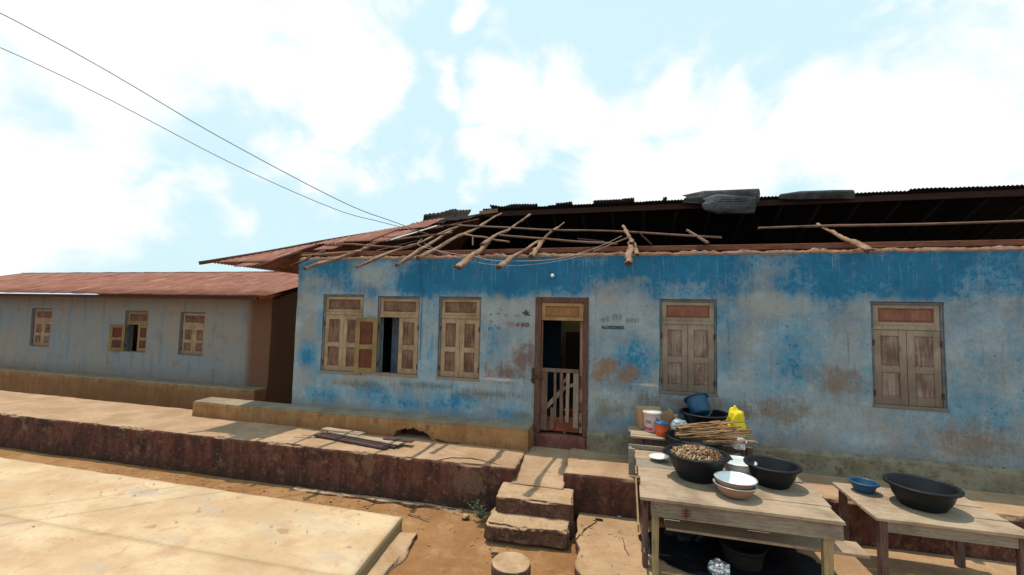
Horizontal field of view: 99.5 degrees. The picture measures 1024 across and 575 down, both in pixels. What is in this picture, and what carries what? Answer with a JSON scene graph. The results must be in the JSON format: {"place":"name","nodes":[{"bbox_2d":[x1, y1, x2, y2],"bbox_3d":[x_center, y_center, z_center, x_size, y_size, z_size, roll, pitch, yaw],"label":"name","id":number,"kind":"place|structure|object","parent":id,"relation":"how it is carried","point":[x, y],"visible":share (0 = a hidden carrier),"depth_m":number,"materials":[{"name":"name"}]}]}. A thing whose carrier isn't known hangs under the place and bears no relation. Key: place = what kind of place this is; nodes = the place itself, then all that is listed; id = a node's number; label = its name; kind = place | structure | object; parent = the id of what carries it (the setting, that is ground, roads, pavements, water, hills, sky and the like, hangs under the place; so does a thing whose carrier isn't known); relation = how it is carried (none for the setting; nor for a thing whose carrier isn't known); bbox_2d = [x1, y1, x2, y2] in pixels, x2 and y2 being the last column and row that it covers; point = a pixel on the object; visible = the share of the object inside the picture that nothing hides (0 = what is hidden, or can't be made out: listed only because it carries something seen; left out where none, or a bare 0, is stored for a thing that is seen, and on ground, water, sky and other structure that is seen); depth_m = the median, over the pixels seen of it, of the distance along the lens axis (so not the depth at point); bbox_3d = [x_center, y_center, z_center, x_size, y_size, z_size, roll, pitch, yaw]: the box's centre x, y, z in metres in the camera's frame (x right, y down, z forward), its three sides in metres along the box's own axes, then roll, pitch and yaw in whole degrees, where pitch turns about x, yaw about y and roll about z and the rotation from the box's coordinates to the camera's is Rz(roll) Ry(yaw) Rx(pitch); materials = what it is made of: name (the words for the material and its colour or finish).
{"place":"outdoors","nodes":[
{"label":"outdoors","id":0,"kind":"place"},
{"bbox_2d":[0,447,576,574],"bbox_3d":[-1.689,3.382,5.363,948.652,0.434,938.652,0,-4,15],"label":"ground","id":1,"kind":"structure","parent":0,"point":[452,551],"depth_m":5.88,"materials":[{"name":"brown soil"}]},
{"bbox_2d":[0,271,297,409],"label":"house","id":2,"kind":"structure","parent":1,"relation":"on","point":[184,340],"depth_m":12.35,"materials":[{"name":"grey paint"}]},
{"bbox_2d":[30,308,51,346],"bbox_3d":[-14.732,1.268,13.644,0.920,1.216,0.150,0,-4,15],"label":"window","id":3,"kind":"structure","parent":2,"relation":"in","point":[42,316],"depth_m":13.65,"materials":[{"name":"brown wood"}]},
{"bbox_2d":[108,311,148,352],"bbox_3d":[-11.049,1.286,12.636,1.297,1.216,0.265,1,-4,8],"label":"window","id":4,"kind":"structure","parent":2,"relation":"in","point":[116,342],"depth_m":12.61,"materials":[{"name":"brown wood"}]},
{"bbox_2d":[178,312,205,355],"bbox_3d":[-8.839,1.299,12.068,0.920,1.216,0.150,0,-4,15],"label":"window","id":5,"kind":"structure","parent":2,"relation":"in","point":[192,337],"depth_m":12.06,"materials":[{"name":"brown wood"}]},
{"bbox_2d":[0,515,328,574],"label":"cement slab","id":6,"kind":"structure","parent":1,"relation":"on","point":[27,548],"depth_m":4.61,"materials":[{"name":"beige concrete"}]},
{"bbox_2d":[0,457,401,574],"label":"cement slab","id":7,"kind":"structure","parent":1,"relation":"on","point":[330,541],"depth_m":5.53,"materials":[{"name":"beige concrete"}]},
{"bbox_2d":[0,390,524,512],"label":"terrace","id":8,"kind":"structure","parent":1,"relation":"on","point":[173,439],"depth_m":7.43,"materials":[{"name":"red paint"}]},
{"bbox_2d":[314,434,388,449],"bbox_3d":[-2.723,2.582,7.287,1.589,0.033,0.099,0,-4,25],"label":"plank","id":9,"kind":"object","parent":8,"relation":"on","point":[352,441],"visible":1,"depth_m":7.23,"materials":[{"name":"brown wood"}]},
{"bbox_2d":[320,432,397,447],"bbox_3d":[-2.632,2.589,7.374,1.661,0.034,0.092,0,-4,24],"label":"plank","id":10,"kind":"object","parent":8,"relation":"on","point":[363,440],"visible":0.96,"depth_m":7.34,"materials":[{"name":"brown wood"}]},
{"bbox_2d":[299,437,499,502],"bbox_3d":[-1.977,2.907,6.894,3.854,0.619,0.398,0,-4,19],"label":"terrace crack","id":11,"kind":"object","parent":8,"relation":"on","point":[438,460],"visible":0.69,"depth_m":6.51,"materials":[{"name":"black concrete"}]},
{"bbox_2d":[32,469,671,566],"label":"pebbles","id":12,"kind":"object","parent":1,"relation":"on","point":[348,506],"visible":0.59,"depth_m":6.42,"materials":[{"name":"stone"}]},
{"bbox_2d":[101,480,620,573],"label":"dry leaves","id":13,"kind":"object","parent":1,"relation":"on","point":[345,521],"visible":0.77,"depth_m":5.71,"materials":[{"name":"brown plant"}]},
{"bbox_2d":[292,486,462,512],"bbox_3d":[-2.116,3.286,6.647,2.895,0.140,0.147,0,-4,13],"label":"terrace footing","id":14,"kind":"object","parent":1,"relation":"on","point":[382,500],"visible":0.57,"depth_m":6.60,"materials":[{"name":"concrete"}]},
{"bbox_2d":[367,532,417,574],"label":"slab footing","id":15,"kind":"object","parent":1,"relation":"on","point":[395,553],"visible":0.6,"depth_m":5.07,"materials":[{"name":"concrete"}]},
{"bbox_2d":[407,512,429,519],"bbox_3d":[-1.316,3.218,6.099,0.392,0.029,0.038,-1,-4,29],"label":"twig","id":16,"kind":"object","parent":1,"relation":"on","point":[409,513],"visible":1,"depth_m":6.11,"materials":[{"name":"brown wood"}]},
{"bbox_2d":[462,513,469,519],"bbox_3d":[-0.656,3.238,6.129,0.113,0.060,0.130,0,-4,15],"label":"stone","id":17,"kind":"object","parent":1,"relation":"on","point":[465,516],"visible":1,"depth_m":6.10,"materials":[{"name":"stone"}]},
{"bbox_2d":[467,499,490,519],"bbox_3d":[-0.476,3.119,6.092,0.264,0.265,0.295,4,-4,-35],"label":"weed","id":18,"kind":"object","parent":1,"relation":"on","point":[479,515],"visible":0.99,"depth_m":6.08,"materials":[{"name":"green plant"}]},
{"bbox_2d":[491,550,498,555],"bbox_3d":[-0.205,3.179,5.192,0.096,0.058,0.076,0,-4,15],"label":"stone","id":19,"kind":"object","parent":1,"relation":"on","point":[494,552],"visible":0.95,"depth_m":5.17,"materials":[{"name":"stone"}]},
{"bbox_2d":[491,552,530,574],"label":"concrete stool","id":20,"kind":"object","parent":1,"relation":"on","point":[510,563],"visible":1,"depth_m":4.59,"materials":[{"name":"beige concrete"}]},
{"bbox_2d":[484,481,573,548],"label":"concrete steps","id":21,"kind":"structure","parent":1,"relation":"on","point":[529,515],"depth_m":5.60,"materials":[{"name":"beige concrete"}]},
{"bbox_2d":[511,445,569,489],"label":"terrace ramp","id":22,"kind":"structure","parent":1,"relation":"on","point":[543,467],"depth_m":6.55,"materials":[{"name":"beige concrete"}]},
{"bbox_2d":[192,184,1023,494],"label":"house","id":23,"kind":"structure","parent":1,"relation":"on","point":[850,334],"depth_m":7.25,"materials":[{"name":"blue paint"}]},
{"bbox_2d":[0,47,421,232],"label":"overhead wire","id":24,"kind":"object","parent":23,"relation":"attached to","point":[202,148],"visible":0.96,"depth_m":7.93,"materials":[{"name":"grey metal"}]},
{"bbox_2d":[0,13,429,234],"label":"overhead wire","id":25,"kind":"object","parent":23,"relation":"attached to","point":[199,125],"visible":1,"depth_m":7.51,"materials":[{"name":"grey metal"}]},
{"bbox_2d":[319,295,363,374],"bbox_3d":[-3.354,0.922,8.633,0.950,1.556,0.150,0,-4,15],"label":"window","id":26,"kind":"structure","parent":23,"relation":"in","point":[338,341],"depth_m":8.63,"materials":[{"name":"brown wood"}]},
{"bbox_2d":[354,296,419,377],"bbox_3d":[-2.351,0.929,8.341,1.297,1.511,0.265,1,-4,8],"label":"window","id":27,"kind":"structure","parent":23,"relation":"in","point":[368,331],"depth_m":8.30,"materials":[{"name":"brown wood"}]},
{"bbox_2d":[419,270,421,348],"bbox_3d":[-1.739,0.370,8.154,0.102,1.950,0.017,1,-4,9],"label":"wall cable","id":28,"kind":"object","parent":23,"relation":"attached to","point":[421,313],"depth_m":8.13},
{"bbox_2d":[436,297,480,381],"bbox_3d":[-0.958,0.935,7.992,0.850,1.516,0.150,0,-4,15],"label":"window","id":29,"kind":"structure","parent":23,"relation":"in","point":[459,336],"depth_m":7.97,"materials":[{"name":"brown wood"}]},
{"bbox_2d":[426,244,589,265],"bbox_3d":[-0.317,-0.629,7.657,3.327,0.562,0.614,0,-4,22],"label":"slack wire","id":30,"kind":"object","parent":23,"relation":"hanging from","point":[510,265],"visible":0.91,"depth_m":7.28,"materials":[{"name":"grey metal"}]},
{"bbox_2d":[418,236,620,260],"bbox_3d":[-0.211,-0.728,7.594,4.055,0.630,0.854,0,-4,26],"label":"slack wire","id":31,"kind":"object","parent":23,"relation":"hanging from","point":[534,260],"visible":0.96,"depth_m":7.20,"materials":[{"name":"grey metal"}]},
{"bbox_2d":[565,331,579,401],"bbox_3d":[1.894,1.893,10.313,1.210,1.660,0.190,0,-4,15],"label":"inner door","id":32,"kind":"structure","parent":23,"relation":"in","point":[572,337],"depth_m":10.35,"materials":[{"name":"brown wood"}]},
{"bbox_2d":[659,299,717,396],"bbox_3d":[2.824,0.954,6.981,0.880,1.516,0.150,0,-4,15],"label":"window","id":33,"kind":"structure","parent":23,"relation":"in","point":[688,357],"depth_m":6.96,"materials":[{"name":"brown wood"}]},
{"bbox_2d":[870,302,949,411],"bbox_3d":[5.655,0.969,6.224,0.900,1.516,0.150,0,-4,15],"label":"window","id":34,"kind":"structure","parent":23,"relation":"in","point":[908,365],"depth_m":6.20,"materials":[{"name":"brown wood"}]},
{"bbox_2d":[563,448,1023,563],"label":"terrace","id":35,"kind":"structure","parent":1,"relation":"on","point":[598,483],"depth_m":5.91,"materials":[{"name":"red paint"}]},
{"bbox_2d":[628,444,741,475],"bbox_3d":[2.367,2.442,5.960,1.485,0.386,0.210,0,-4,15],"label":"plank box","id":36,"kind":"object","parent":35,"relation":"on","point":[631,454],"visible":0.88,"depth_m":6.06,"materials":[{"name":"brown wood"}]},
{"bbox_2d":[628,425,757,456],"bbox_3d":[2.641,2.429,6.400,1.789,0.493,0.668,0,-4,15],"label":"plank bench","id":37,"kind":"object","parent":35,"relation":"on","point":[649,438],"visible":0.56,"depth_m":6.29,"materials":[{"name":"brown wood"}]},
{"bbox_2d":[643,409,661,432],"bbox_3d":[2.140,2.032,6.612,0.284,0.303,0.284,0,-4,15],"label":"plastic bucket","id":38,"kind":"object","parent":37,"relation":"on","point":[651,416],"visible":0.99,"depth_m":6.51,"materials":[{"name":"white plastic"}]},
{"bbox_2d":[635,406,672,429],"bbox_3d":[2.229,2.052,6.826,0.519,0.289,0.329,1,-4,6],"label":"cardboard box","id":39,"kind":"object","parent":37,"relation":"on","point":[667,416],"visible":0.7,"depth_m":6.69,"materials":[{"name":"brown cardboard"}]},
{"bbox_2d":[654,420,668,435],"bbox_3d":[2.204,2.076,6.385,0.206,0.190,0.206,0,-4,15],"label":"plastic cup","id":40,"kind":"object","parent":37,"relation":"on","point":[661,427],"visible":0.93,"depth_m":6.32,"materials":[{"name":"orange plastic"}]},
{"bbox_2d":[670,418,687,429],"bbox_3d":[2.518,2.078,6.507,0.280,0.211,0.127,0,-4,15],"label":"plastic bag","id":41,"kind":"object","parent":37,"relation":"on","point":[676,421],"visible":0.45,"depth_m":6.49,"materials":[{"name":"white plastic"}]},
{"bbox_2d":[680,407,728,428],"bbox_3d":[2.911,2.040,6.551,0.708,0.310,0.708,0,-4,15],"label":"tub","id":42,"kind":"object","parent":37,"relation":"on","point":[715,415],"visible":0.46,"depth_m":6.42,"materials":[{"name":"black plastic"}]},
{"bbox_2d":[684,393,709,415],"bbox_3d":[2.847,1.800,6.683,0.365,0.390,0.401,0,-4,15],"label":"basin","id":43,"kind":"object","parent":42,"relation":"on","point":[697,403],"visible":0.96,"depth_m":6.57,"materials":[{"name":"blue plastic"}]},
{"bbox_2d":[726,405,745,436],"bbox_3d":[3.210,1.935,6.210,0.267,0.479,0.205,0,-4,15],"label":"plastic bag","id":44,"kind":"object","parent":37,"relation":"on","point":[735,414],"visible":0.45,"depth_m":6.15,"materials":[{"name":"yellow plastic"}]},
{"bbox_2d":[0,0,1023,294],"label":"sky","id":45,"kind":"structure","parent":0,"point":[399,111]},
{"bbox_2d":[574,512,1015,574],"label":"paving","id":46,"kind":"structure","parent":0,"point":[599,556],"depth_m":4.99,"materials":[{"name":"beige concrete"}]},
{"bbox_2d":[570,521,628,554],"bbox_3d":[1.160,3.111,5.434,0.700,0.012,0.676,0,-4,23],"label":"paving crack","id":47,"kind":"object","parent":46,"relation":"on","point":[589,526],"visible":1,"depth_m":5.44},
{"bbox_2d":[638,527,834,574],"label":"tarpaulin","id":48,"kind":"object","parent":46,"relation":"on","point":[695,558],"visible":0.47,"depth_m":4.89,"materials":[{"name":"black plastic"}]},
{"bbox_2d":[663,527,715,542],"bbox_3d":[2.213,2.955,5.395,0.627,0.358,0.466,-1,-4,33],"label":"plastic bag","id":49,"kind":"object","parent":48,"relation":"on","point":[685,537],"visible":0.24,"depth_m":5.20,"materials":[{"name":"black plastic"}]},
{"bbox_2d":[707,558,729,574],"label":"plastic bag","id":50,"kind":"object","parent":48,"relation":"on","point":[716,566],"visible":1,"depth_m":4.57,"materials":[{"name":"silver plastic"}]},
{"bbox_2d":[719,538,766,571],"bbox_3d":[2.569,2.981,4.825,0.472,0.250,0.472,0,-4,15],"label":"cooking pot","id":51,"kind":"object","parent":48,"relation":"on","point":[744,555],"visible":0.69,"depth_m":4.73,"materials":[{"name":"black metal"}]},
{"bbox_2d":[635,449,869,574],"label":"work table","id":52,"kind":"object","parent":46,"relation":"on","point":[798,514],"visible":0.88,"depth_m":4.55,"materials":[{"name":"wood"}]},
{"bbox_2d":[649,453,668,459],"bbox_3d":[1.947,2.249,5.746,0.255,0.047,0.256,0,-4,15],"label":"plate","id":53,"kind":"object","parent":52,"relation":"on","point":[658,456],"visible":0.98,"depth_m":5.78,"materials":[{"name":"white ceramic"}]},
{"bbox_2d":[665,429,725,448],"bbox_3d":[2.507,2.176,5.934,0.778,0.280,0.778,0,-4,15],"label":"basin","id":54,"kind":"object","parent":52,"relation":"on","point":[671,436],"visible":0.3,"depth_m":5.94,"materials":[{"name":"black plastic"}]},
{"bbox_2d":[674,419,752,443],"bbox_3d":[2.728,1.931,5.872,1.067,0.255,0.485,1,-4,9],"label":"firewood bundle","id":55,"kind":"object","parent":54,"relation":"on","point":[704,432],"visible":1,"depth_m":5.81,"materials":[{"name":"brown plant"}]},
{"bbox_2d":[729,435,746,449],"bbox_3d":[3.000,2.052,5.763,0.212,0.180,0.212,0,-4,15],"label":"plastic bag","id":56,"kind":"object","parent":55,"relation":"on","point":[739,446],"visible":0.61,"depth_m":5.69,"materials":[{"name":"white plastic"}]},
{"bbox_2d":[662,443,732,483],"bbox_3d":[2.197,2.112,5.160,0.770,0.300,0.728,0,-4,15],"label":"basin","id":57,"kind":"object","parent":52,"relation":"on","point":[696,471],"visible":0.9,"depth_m":4.94,"materials":[{"name":"black plastic"}]},
{"bbox_2d":[670,444,723,460],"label":"bark chips","id":58,"kind":"object","parent":57,"relation":"in","point":[695,452],"visible":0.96,"depth_m":5.07,"materials":[{"name":"brown wood"}]},
{"bbox_2d":[713,477,757,499],"bbox_3d":[2.391,2.165,4.648,0.436,0.138,0.436,0,-4,15],"label":"enamel bowl","id":59,"kind":"object","parent":52,"relation":"on","point":[735,494],"visible":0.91,"depth_m":4.51,"materials":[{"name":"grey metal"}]},
{"bbox_2d":[714,470,757,490],"bbox_3d":[2.407,2.117,4.668,0.426,0.138,0.426,0,-4,15],"label":"enamel bowl","id":60,"kind":"object","parent":59,"relation":"on","point":[735,480],"visible":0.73,"depth_m":4.75,"materials":[{"name":"grey metal"}]},
{"bbox_2d":[724,455,757,474],"bbox_3d":[2.738,2.180,5.249,0.416,0.168,0.416,0,-4,15],"label":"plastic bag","id":61,"kind":"object","parent":52,"relation":"on","point":[737,464],"visible":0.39,"depth_m":5.18,"materials":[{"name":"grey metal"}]},
{"bbox_2d":[743,455,802,489],"bbox_3d":[3.004,2.150,5.004,0.592,0.240,0.592,0,-4,15],"label":"basin","id":62,"kind":"object","parent":52,"relation":"on","point":[772,472],"visible":0.98,"depth_m":4.91,"materials":[{"name":"black plastic"}]},
{"bbox_2d":[832,482,1023,574],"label":"side table","id":63,"kind":"object","parent":46,"relation":"on","point":[961,522],"visible":0.8,"depth_m":4.42,"materials":[{"name":"brown wood"}]},
{"bbox_2d":[848,477,879,494],"bbox_3d":[4.120,2.329,5.078,0.296,0.120,0.296,0,-4,15],"label":"basin","id":64,"kind":"object","parent":63,"relation":"on","point":[864,485],"visible":1,"depth_m":5.04,"materials":[{"name":"blue plastic"}]},
{"bbox_2d":[882,473,964,513],"bbox_3d":[4.457,2.254,4.713,0.658,0.240,0.658,0,-4,15],"label":"basin","id":65,"kind":"object","parent":63,"relation":"on","point":[925,494],"visible":1,"depth_m":4.65,"materials":[{"name":"black plastic"}]},
{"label":"plank","id":66,"kind":"object","parent":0,"visible":0},
{"bbox_2d":[328,431,402,445],"bbox_3d":[-2.526,2.563,7.401,1.550,0.033,0.134,0,-4,24],"label":"plank","id":67,"kind":"object","parent":66,"relation":"on","point":[397,443],"visible":0.82,"depth_m":7.31,"materials":[{"name":"beige wood"}]},
{"bbox_2d":[321,427,364,434],"bbox_3d":[-3.003,2.549,7.692,0.865,0.027,0.152,0,-4,22],"label":"plank","id":68,"kind":"object","parent":67,"relation":"on","point":[352,432],"visible":1,"depth_m":7.65,"materials":[{"name":"beige wood"}]},
{"bbox_2d":[383,437,413,442],"bbox_3d":[-1.891,2.545,7.238,0.537,0.029,0.124,0,-4,15],"label":"plank","id":69,"kind":"object","parent":67,"relation":"on","point":[398,439],"visible":1,"depth_m":7.21,"materials":[{"name":"wood"}]}
]}

